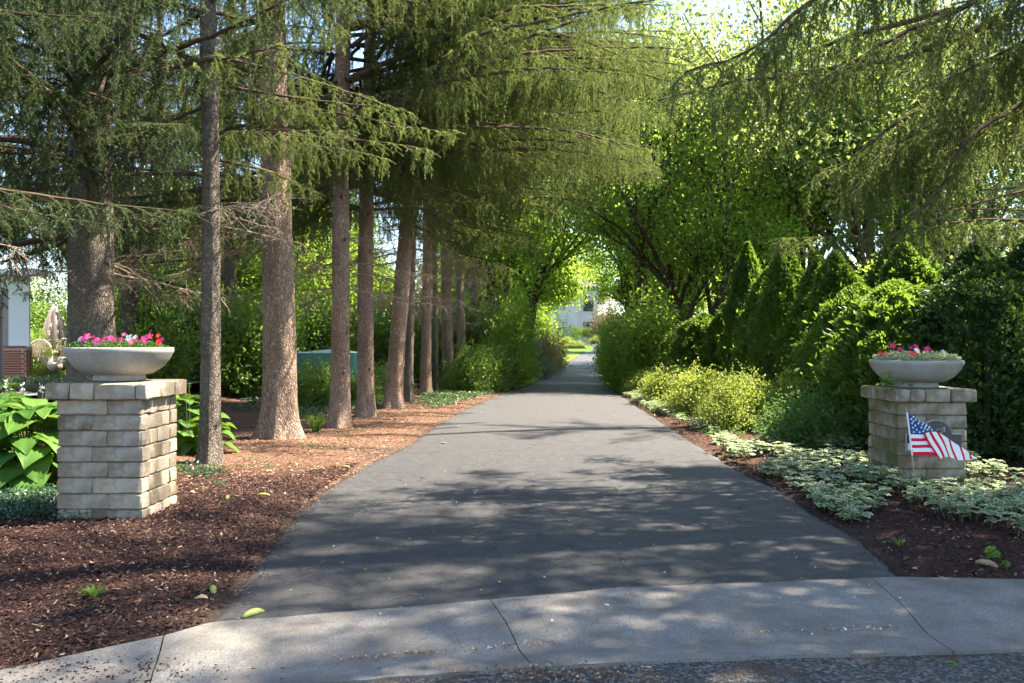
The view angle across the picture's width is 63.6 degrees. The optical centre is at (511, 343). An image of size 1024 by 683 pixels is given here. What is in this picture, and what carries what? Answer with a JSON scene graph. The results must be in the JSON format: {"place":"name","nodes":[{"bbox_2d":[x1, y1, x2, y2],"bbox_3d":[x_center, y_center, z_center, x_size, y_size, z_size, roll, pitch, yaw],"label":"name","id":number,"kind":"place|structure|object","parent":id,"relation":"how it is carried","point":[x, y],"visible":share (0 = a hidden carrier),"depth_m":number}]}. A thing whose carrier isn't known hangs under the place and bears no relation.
{"place":"outdoors","nodes":[
{"label":"outdoors","id":0,"kind":"place"},
{"bbox_2d":[0,341,1023,669],"bbox_3d":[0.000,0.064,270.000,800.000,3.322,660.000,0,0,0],"label":"ground","id":1,"kind":"structure","parent":0,"point":[238,419],"depth_m":6.30},
{"bbox_2d":[0,268,50,375],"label":"neighbour house","id":2,"kind":"structure","parent":1,"relation":"on","point":[15,327],"depth_m":26.10},
{"bbox_2d":[0,383,54,462],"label":"hosta","id":3,"kind":"object","parent":1,"relation":"on","point":[11,395],"visible":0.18,"depth_m":8.81},
{"bbox_2d":[0,397,59,498],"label":"hosta","id":4,"kind":"object","parent":1,"relation":"on","point":[35,466],"visible":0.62,"depth_m":7.88},
{"bbox_2d":[0,373,65,402],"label":"ivy cover","id":5,"kind":"object","parent":1,"relation":"on","point":[47,377],"visible":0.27,"depth_m":20.00},
{"bbox_2d":[0,479,92,520],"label":"vinca cover","id":6,"kind":"object","parent":1,"relation":"on","point":[29,503],"visible":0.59,"depth_m":7.10},
{"bbox_2d":[30,266,66,338],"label":"shrub","id":7,"kind":"object","parent":1,"relation":"on","point":[34,306],"visible":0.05,"depth_m":37.03},
{"bbox_2d":[30,284,66,354],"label":"shrub","id":8,"kind":"object","parent":1,"relation":"on","point":[64,311],"visible":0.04,"depth_m":35.37},
{"bbox_2d":[41,301,66,352],"bbox_3d":[-17.210,-0.222,31.000,1.075,2.763,1.075,0,0,0],"label":"patio umbrella","id":9,"kind":"object","parent":1,"relation":"on","point":[53,321],"visible":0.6,"depth_m":30.81},
{"bbox_2d":[0,0,181,278],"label":"spruce tree","id":10,"kind":"object","parent":1,"relation":"on","point":[31,231],"visible":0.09,"depth_m":14.24},
{"bbox_2d":[0,652,184,682],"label":"mulch chips","id":11,"kind":"object","parent":1,"relation":"on","point":[72,669],"visible":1,"depth_m":3.69},
{"bbox_2d":[0,380,199,395],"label":"patio","id":12,"kind":"structure","parent":1,"relation":"on","point":[35,394],"depth_m":16.48},
{"bbox_2d":[3,346,31,376],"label":"brick pier","id":13,"kind":"structure","parent":12,"relation":"on","point":[17,360],"depth_m":25.72},
{"bbox_2d":[0,0,203,273],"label":"spruce tree","id":14,"kind":"object","parent":1,"relation":"on","point":[11,12],"visible":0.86,"depth_m":7.08},
{"bbox_2d":[45,379,186,518],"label":"stone pillar","id":15,"kind":"structure","parent":1,"relation":"on","point":[116,453],"depth_m":6.68},
{"bbox_2d":[62,347,173,381],"bbox_3d":[-3.342,0.169,7.030,0.860,0.283,0.860,0,0,0],"label":"planter bowl","id":16,"kind":"object","parent":15,"relation":"on","point":[108,364],"visible":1,"depth_m":6.74},
{"bbox_2d":[66,333,169,346],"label":"bedding plant","id":17,"kind":"object","parent":16,"relation":"in","point":[103,342],"visible":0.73,"depth_m":6.84},
{"bbox_2d":[15,8,259,304],"bbox_3d":[-11.794,-7.373,26.737,8.418,17.120,7.531,0,0,0],"label":"spruce tree","id":18,"kind":"object","parent":1,"relation":"on","point":[48,293],"visible":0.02,"depth_m":26.16},
{"bbox_2d":[0,0,307,340],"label":"spruce tree","id":19,"kind":"object","parent":1,"relation":"on","point":[130,297],"visible":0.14,"depth_m":18.31},
{"bbox_2d":[114,264,200,380],"bbox_3d":[-8.458,-0.292,18.999,2.605,3.110,3.018,0,0,0],"label":"shrub","id":20,"kind":"object","parent":1,"relation":"on","point":[148,322],"visible":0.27,"depth_m":18.88},
{"bbox_2d":[0,462,359,669],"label":"mulch chips","id":21,"kind":"object","parent":1,"relation":"on","point":[128,531],"visible":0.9,"depth_m":5.53},
{"bbox_2d":[174,393,199,452],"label":"hosta","id":22,"kind":"object","parent":1,"relation":"on","point":[180,402],"visible":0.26,"depth_m":11.16},
{"bbox_2d":[0,0,376,381],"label":"spruce tree","id":23,"kind":"object","parent":1,"relation":"on","point":[91,279],"visible":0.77,"depth_m":9.27},
{"bbox_2d":[0,645,379,682],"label":"mulch chips","id":24,"kind":"object","parent":1,"relation":"on","point":[108,676],"visible":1,"depth_m":3.63},
{"bbox_2d":[154,272,235,387],"bbox_3d":[-8.997,-0.405,23.014,2.619,3.258,3.116,0,0,0],"label":"shrub","id":25,"kind":"object","parent":1,"relation":"on","point":[193,318],"visible":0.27,"depth_m":22.52},
{"bbox_2d":[176,455,232,486],"bbox_3d":[-3.336,1.386,9.226,1.156,0.095,2.153,0,0,0],"label":"vinca cover","id":26,"kind":"object","parent":1,"relation":"on","point":[206,470],"visible":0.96,"depth_m":9.08},
{"bbox_2d":[177,412,238,455],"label":"hosta","id":27,"kind":"object","parent":1,"relation":"on","point":[187,445],"visible":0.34,"depth_m":10.73},
{"bbox_2d":[147,219,296,312],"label":"maple tree","id":28,"kind":"object","parent":1,"relation":"on","point":[256,267],"visible":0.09,"depth_m":28.78},
{"bbox_2d":[114,0,330,340],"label":"spruce tree","id":29,"kind":"object","parent":1,"relation":"on","point":[231,278],"visible":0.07,"depth_m":23.57},
{"bbox_2d":[183,258,261,375],"bbox_3d":[-9.439,-0.931,26.848,4.414,4.255,4.096,0,0,0],"label":"shrub","id":30,"kind":"object","parent":1,"relation":"on","point":[260,287],"visible":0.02,"depth_m":27.01},
{"bbox_2d":[183,282,262,397],"bbox_3d":[-7.327,-0.094,21.980,3.003,3.110,2.980,0,0,0],"label":"shrub","id":31,"kind":"object","parent":1,"relation":"on","point":[240,373],"visible":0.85,"depth_m":21.65},
{"bbox_2d":[6,0,440,464],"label":"spruce tree","id":32,"kind":"object","parent":1,"relation":"on","point":[210,441],"visible":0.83,"depth_m":10.01},
{"bbox_2d":[2,0,484,439],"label":"spruce tree","id":33,"kind":"object","parent":1,"relation":"on","point":[278,418],"visible":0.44,"depth_m":12.49},
{"bbox_2d":[220,501,326,605],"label":"mulch chips","id":34,"kind":"object","parent":1,"relation":"on","point":[274,542],"visible":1,"depth_m":5.50},
{"bbox_2d":[241,278,320,366],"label":"shrub","id":35,"kind":"object","parent":1,"relation":"on","point":[299,334],"visible":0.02,"depth_m":27.92},
{"bbox_2d":[229,396,382,420],"bbox_3d":[-4.662,1.378,19.558,4.125,0.200,9.240,0,0,0],"label":"ivy cover","id":36,"kind":"object","parent":1,"relation":"on","point":[304,407],"visible":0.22,"depth_m":17.77},
{"bbox_2d":[253,164,396,305],"bbox_3d":[-9.951,-4.833,41.122,8.688,12.410,13.394,0,0,0],"label":"maple tree","id":37,"kind":"object","parent":1,"relation":"on","point":[312,247],"visible":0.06,"depth_m":38.75},
{"bbox_2d":[294,250,356,348],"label":"shrub","id":38,"kind":"object","parent":1,"relation":"on","point":[304,286],"visible":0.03,"depth_m":35.59},
{"bbox_2d":[297,351,355,406],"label":"shrub","id":39,"kind":"object","parent":1,"relation":"on","point":[316,391],"visible":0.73,"depth_m":19.28},
{"bbox_2d":[295,283,357,351],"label":"shrub","id":40,"kind":"object","parent":1,"relation":"on","point":[321,339],"visible":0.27,"depth_m":29.55},
{"bbox_2d":[297,349,357,397],"bbox_3d":[-5.082,0.800,22.756,1.727,1.340,1.664,0,0,0],"label":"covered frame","id":41,"kind":"object","parent":1,"relation":"on","point":[353,358],"visible":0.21,"depth_m":22.00},
{"bbox_2d":[174,389,510,491],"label":"needle litter","id":42,"kind":"object","parent":1,"relation":"on","point":[351,428],"visible":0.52,"depth_m":11.99},
{"bbox_2d":[316,254,389,351],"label":"shrub","id":43,"kind":"object","parent":1,"relation":"on","point":[352,298],"visible":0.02,"depth_m":37.29},
{"bbox_2d":[349,292,419,375],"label":"shrub","id":44,"kind":"object","parent":1,"relation":"on","point":[381,347],"visible":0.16,"depth_m":29.49},
{"bbox_2d":[351,358,423,397],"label":"shrub","id":45,"kind":"object","parent":1,"relation":"on","point":[378,372],"visible":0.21,"depth_m":21.71},
{"bbox_2d":[349,248,440,350],"bbox_3d":[-5.225,-1.347,37.814,6.596,6.189,4.786,0,0,0],"label":"shrub","id":46,"kind":"object","parent":1,"relation":"on","point":[377,288],"visible":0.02,"depth_m":37.51},
{"bbox_2d":[128,0,696,427],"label":"spruce tree","id":47,"kind":"object","parent":1,"relation":"on","point":[432,79],"visible":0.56,"depth_m":14.28},
{"bbox_2d":[162,0,667,416],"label":"spruce tree","id":48,"kind":"object","parent":1,"relation":"on","point":[365,403],"visible":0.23,"depth_m":16.05},
{"bbox_2d":[413,296,456,387],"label":"shrub","id":49,"kind":"object","parent":1,"relation":"on","point":[417,356],"visible":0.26,"depth_m":29.48},
{"bbox_2d":[221,0,687,408],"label":"spruce tree","id":50,"kind":"object","parent":1,"relation":"on","point":[393,398],"visible":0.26,"depth_m":18.21},
{"bbox_2d":[413,388,498,408],"bbox_3d":[-1.485,1.442,24.370,2.410,0.305,12.632,0,0,0],"label":"ivy cover","id":51,"kind":"object","parent":1,"relation":"on","point":[429,397],"visible":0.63,"depth_m":21.76},
{"bbox_2d":[438,288,486,377],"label":"shrub","id":52,"kind":"object","parent":1,"relation":"on","point":[469,332],"visible":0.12,"depth_m":30.66},
{"bbox_2d":[433,335,505,392],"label":"shrub","id":53,"kind":"object","parent":1,"relation":"on","point":[469,375],"visible":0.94,"depth_m":24.75},
{"bbox_2d":[302,0,675,401],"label":"spruce tree","id":54,"kind":"object","parent":1,"relation":"on","point":[408,388],"visible":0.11,"depth_m":20.41},
{"bbox_2d":[456,288,525,384],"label":"shrub","id":55,"kind":"object","parent":1,"relation":"on","point":[478,332],"visible":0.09,"depth_m":29.73},
{"bbox_2d":[477,338,525,392],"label":"shrub","id":56,"kind":"object","parent":1,"relation":"on","point":[503,378],"visible":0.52,"depth_m":26.31},
{"bbox_2d":[349,0,662,394],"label":"spruce tree","id":57,"kind":"object","parent":1,"relation":"on","point":[425,374],"visible":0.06,"depth_m":23.87},
{"bbox_2d":[352,26,659,371],"bbox_3d":[-0.320,-6.884,29.107,10.798,17.120,7.552,0,0,0],"label":"spruce tree","id":58,"kind":"object","parent":1,"relation":"on","point":[459,305],"visible":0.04,"depth_m":28.64},
{"bbox_2d":[479,285,537,389],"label":"shrub","id":59,"kind":"object","parent":1,"relation":"on","point":[514,339],"visible":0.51,"depth_m":28.32},
{"bbox_2d":[0,577,1023,682],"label":"kerb","id":60,"kind":"structure","parent":1,"relation":"on","point":[639,625],"depth_m":4.13},
{"bbox_2d":[331,624,897,660],"bbox_3d":[0.240,1.462,3.545,7.487,0.020,1.680,0,0,0],"label":"gutter grit","id":61,"kind":"object","parent":60,"relation":"on","point":[529,645],"visible":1,"depth_m":4.00},
{"bbox_2d":[381,0,657,388],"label":"spruce tree","id":62,"kind":"object","parent":1,"relation":"on","point":[447,339],"visible":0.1,"depth_m":26.32},
{"bbox_2d":[420,180,621,339],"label":"maple tree","id":63,"kind":"object","parent":1,"relation":"on","point":[544,273],"visible":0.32,"depth_m":43.78},
{"bbox_2d":[492,278,549,384],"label":"shrub","id":64,"kind":"object","parent":1,"relation":"on","point":[528,321],"visible":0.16,"depth_m":33.74},
{"bbox_2d":[381,1,661,392],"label":"spruce tree","id":65,"kind":"object","parent":1,"relation":"on","point":[435,344],"visible":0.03,"depth_m":25.59},
{"bbox_2d":[432,81,632,330],"bbox_3d":[0.374,-6.730,31.739,8.999,16.920,7.081,0,0,0],"label":"spruce tree","id":66,"kind":"object","parent":1,"relation":"on","point":[475,263],"visible":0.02,"depth_m":32.05},
{"bbox_2d":[464,192,604,325],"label":"maple tree","id":67,"kind":"object","parent":1,"relation":"on","point":[565,294],"visible":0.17,"depth_m":64.08},
{"bbox_2d":[356,657,731,682],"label":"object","id":68,"kind":"object","parent":1,"relation":"on","point":[567,674],"visible":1,"depth_m":3.60},
{"bbox_2d":[529,326,564,375],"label":"shrub","id":69,"kind":"object","parent":1,"relation":"on","point":[553,350],"visible":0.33,"depth_m":43.70},
{"bbox_2d":[532,300,567,348],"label":"shrub","id":70,"kind":"object","parent":1,"relation":"on","point":[542,321],"visible":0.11,"depth_m":61.46},
{"bbox_2d":[535,329,574,369],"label":"shrub","id":71,"kind":"object","parent":1,"relation":"on","point":[562,360],"visible":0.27,"depth_m":51.79},
{"bbox_2d":[536,272,600,336],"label":"house","id":72,"kind":"structure","parent":1,"relation":"on","point":[581,317],"depth_m":114.96},
{"bbox_2d":[567,231,618,307],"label":"maple tree","id":73,"kind":"object","parent":1,"relation":"on","point":[599,276],"visible":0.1,"depth_m":140.48},
{"bbox_2d":[583,292,620,341],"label":"shrub","id":74,"kind":"object","parent":1,"relation":"on","point":[598,315],"visible":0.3,"depth_m":99.77},
{"bbox_2d":[544,172,664,321],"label":"maple tree","id":75,"kind":"object","parent":1,"relation":"on","point":[630,287],"visible":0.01,"depth_m":52.92},
{"bbox_2d":[589,300,641,384],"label":"shrub","id":76,"kind":"object","parent":1,"relation":"on","point":[607,340],"visible":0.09,"depth_m":32.92},
{"bbox_2d":[587,299,652,390],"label":"shrub","id":77,"kind":"object","parent":1,"relation":"on","point":[611,356],"visible":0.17,"depth_m":27.26},
{"bbox_2d":[617,362,662,393],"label":"spirea bush","id":78,"kind":"object","parent":1,"relation":"on","point":[632,386],"visible":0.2,"depth_m":24.43},
{"bbox_2d":[597,276,688,392],"bbox_3d":[4.238,-0.274,25.676,3.197,3.675,2.985,0,0,0],"label":"shrub","id":79,"kind":"object","parent":1,"relation":"on","point":[648,351],"visible":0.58,"depth_m":25.22},
{"bbox_2d":[569,211,721,324],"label":"maple tree","id":80,"kind":"object","parent":1,"relation":"on","point":[621,281],"visible":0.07,"depth_m":47.71},
{"bbox_2d":[630,360,697,402],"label":"spirea bush","id":81,"kind":"object","parent":1,"relation":"on","point":[658,382],"visible":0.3,"depth_m":19.84},
{"bbox_2d":[624,270,703,364],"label":"shrub","id":82,"kind":"object","parent":1,"relation":"on","point":[684,312],"visible":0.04,"depth_m":30.64},
{"bbox_2d":[506,1,834,317],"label":"maple tree","id":83,"kind":"object","parent":1,"relation":"on","point":[574,212],"depth_m":41.15},
{"bbox_2d":[651,312,712,375],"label":"arborvitae","id":84,"kind":"object","parent":1,"relation":"on","point":[691,332],"visible":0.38,"depth_m":23.43},
{"bbox_2d":[623,390,740,446],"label":"variegated ground cover","id":85,"kind":"object","parent":1,"relation":"on","point":[644,403],"visible":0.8,"depth_m":16.47},
{"bbox_2d":[557,70,820,335],"bbox_3d":[5.943,-3.929,29.035,9.346,11.264,8.534,0,0,0],"label":"maple tree","id":86,"kind":"object","parent":1,"relation":"on","point":[728,244],"visible":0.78,"depth_m":28.07},
{"bbox_2d":[649,357,736,416],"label":"spirea bush","id":87,"kind":"object","parent":1,"relation":"on","point":[689,388],"visible":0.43,"depth_m":16.69},
{"bbox_2d":[611,387,794,488],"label":"needle litter","id":88,"kind":"object","parent":1,"relation":"on","point":[700,439],"visible":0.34,"depth_m":12.40},
{"bbox_2d":[557,0,853,317],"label":"maple tree","id":89,"kind":"object","parent":1,"relation":"on","point":[679,125],"visible":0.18,"depth_m":31.81},
{"bbox_2d":[690,301,726,376],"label":"arborvitae","id":90,"kind":"object","parent":1,"relation":"on","point":[708,357],"visible":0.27,"depth_m":21.84},
{"bbox_2d":[683,361,789,433],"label":"spirea bush","id":91,"kind":"object","parent":1,"relation":"on","point":[734,407],"visible":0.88,"depth_m":13.71},
{"bbox_2d":[714,240,762,381],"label":"arborvitae","id":92,"kind":"object","parent":1,"relation":"on","point":[746,271],"visible":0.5,"depth_m":20.33},
{"bbox_2d":[724,266,783,392],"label":"arborvitae","id":93,"kind":"object","parent":1,"relation":"on","point":[757,287],"visible":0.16,"depth_m":18.80},
{"bbox_2d":[742,240,805,398],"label":"arborvitae","id":94,"kind":"object","parent":1,"relation":"on","point":[783,281],"visible":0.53,"depth_m":17.28},
{"bbox_2d":[752,355,817,424],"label":"spirea bush","id":95,"kind":"object","parent":1,"relation":"on","point":[789,383],"visible":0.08,"depth_m":13.99},
{"bbox_2d":[770,255,825,388],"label":"arborvitae","id":96,"kind":"object","parent":1,"relation":"on","point":[796,308],"visible":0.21,"depth_m":16.04},
{"bbox_2d":[674,24,925,270],"bbox_3d":[11.198,-5.348,31.654,9.986,14.271,15.351,0,0,0],"label":"maple tree","id":97,"kind":"object","parent":1,"relation":"on","point":[811,199],"visible":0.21,"depth_m":29.66},
{"bbox_2d":[734,377,868,451],"bbox_3d":[4.096,0.960,11.400,1.884,1.008,1.635,0,0,0],"label":"spirea bush","id":98,"kind":"object","parent":1,"relation":"on","point":[812,421],"visible":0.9,"depth_m":11.10},
{"bbox_2d":[612,0,1023,280],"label":"maple tree","id":99,"kind":"object","parent":1,"relation":"on","point":[818,153],"visible":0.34,"depth_m":27.93},
{"bbox_2d":[783,249,867,391],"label":"arborvitae","id":100,"kind":"object","parent":1,"relation":"on","point":[841,275],"visible":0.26,"depth_m":14.71},
{"bbox_2d":[639,0,1023,272],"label":"spruce tree","id":101,"kind":"object","parent":1,"relation":"on","point":[1006,77],"visible":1,"depth_m":8.69},
{"bbox_2d":[785,282,899,405],"bbox_3d":[5.763,0.225,13.674,2.191,2.542,2.159,0,0,0],"label":"arborvitae","id":102,"kind":"object","parent":1,"relation":"on","point":[831,309],"visible":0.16,"depth_m":13.61},
{"bbox_2d":[817,482,893,522],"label":"variegated ground cover","id":103,"kind":"object","parent":1,"relation":"on","point":[867,492],"visible":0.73,"depth_m":7.10},
{"bbox_2d":[713,430,1023,536],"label":"variegated ground cover","id":104,"kind":"object","parent":1,"relation":"on","point":[924,488],"visible":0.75,"depth_m":8.08},
{"bbox_2d":[721,445,1023,578],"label":"mulch chips","id":105,"kind":"object","parent":1,"relation":"on","point":[934,530],"visible":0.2,"depth_m":6.53},
{"bbox_2d":[740,0,1023,271],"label":"maple tree","id":106,"kind":"object","parent":1,"relation":"on","point":[996,213],"visible":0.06,"depth_m":31.61},
{"bbox_2d":[794,278,999,449],"bbox_3d":[5.225,0.289,11.490,2.782,2.421,2.636,0,0,0],"label":"shrub","id":107,"kind":"object","parent":1,"relation":"on","point":[869,321],"visible":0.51,"depth_m":10.98},
{"bbox_2d":[863,242,942,419],"bbox_3d":[6.225,-0.074,12.824,2.170,3.111,2.118,0,0,0],"label":"arborvitae","id":108,"kind":"object","parent":1,"relation":"on","point":[910,266],"visible":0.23,"depth_m":12.66},
{"bbox_2d":[863,199,943,288],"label":"arborvitae","id":109,"kind":"object","parent":1,"relation":"on","point":[872,273],"visible":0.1,"depth_m":15.35},
{"bbox_2d":[860,385,976,485],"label":"stone pillar","id":110,"kind":"structure","parent":1,"relation":"on","point":[888,426],"depth_m":8.31},
{"bbox_2d":[869,360,964,387],"bbox_3d":[4.233,0.308,8.650,0.904,0.283,0.904,0,0,0],"label":"planter bowl","id":111,"kind":"object","parent":110,"relation":"on","point":[926,374],"visible":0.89,"depth_m":8.34},
{"bbox_2d":[872,343,961,360],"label":"bedding plant","id":112,"kind":"object","parent":111,"relation":"in","point":[917,355],"visible":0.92,"depth_m":8.49},
{"bbox_2d":[905,420,961,450],"bbox_3d":[4.241,0.920,8.291,0.560,0.318,0.034,0,0,0],"label":"address plaque","id":113,"kind":"object","parent":110,"relation":"attached to","point":[941,427],"visible":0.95,"depth_m":8.28},
{"bbox_2d":[883,259,1023,461],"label":"evergreen shrub","id":114,"kind":"object","parent":1,"relation":"on","point":[1006,281],"visible":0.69,"depth_m":10.13},
{"bbox_2d":[886,18,1023,255],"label":"spruce tree","id":115,"kind":"object","parent":1,"relation":"on","point":[1014,188],"visible":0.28,"depth_m":17.10},
{"bbox_2d":[935,239,1023,440],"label":"evergreen shrub","id":116,"kind":"object","parent":1,"relation":"on","point":[967,259],"visible":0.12,"depth_m":12.05},
{"bbox_2d":[974,228,1023,439],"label":"evergreen shrub","id":117,"kind":"object","parent":1,"relation":"on","point":[1014,256],"visible":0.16,"depth_m":11.02},
{"bbox_3d":[4.457,1.274,8.100,0.026,0.270,0.008,0,0,0],"label":"garden stake","id":118,"kind":"object","parent":1,"relation":"on","visible":0},
{"bbox_2d":[906,408,976,485],"bbox_3d":[4.137,1.000,7.943,0.689,0.782,0.039,0,0,0],"label":"flag","id":119,"kind":"object","parent":118,"relation":"attached to","point":[925,440],"visible":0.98,"depth_m":7.94},
{"bbox_2d":[0,0,1023,331],"label":"sky","id":120,"kind":"structure","parent":0,"point":[741,6]},
{"bbox_2d":[216,344,896,621],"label":"driveway","id":121,"kind":"structure","parent":0,"point":[642,526],"depth_m":6.72},
{"bbox_2d":[368,652,1023,682],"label":"road","id":122,"kind":"structure","parent":0,"point":[993,668],"depth_m":3.67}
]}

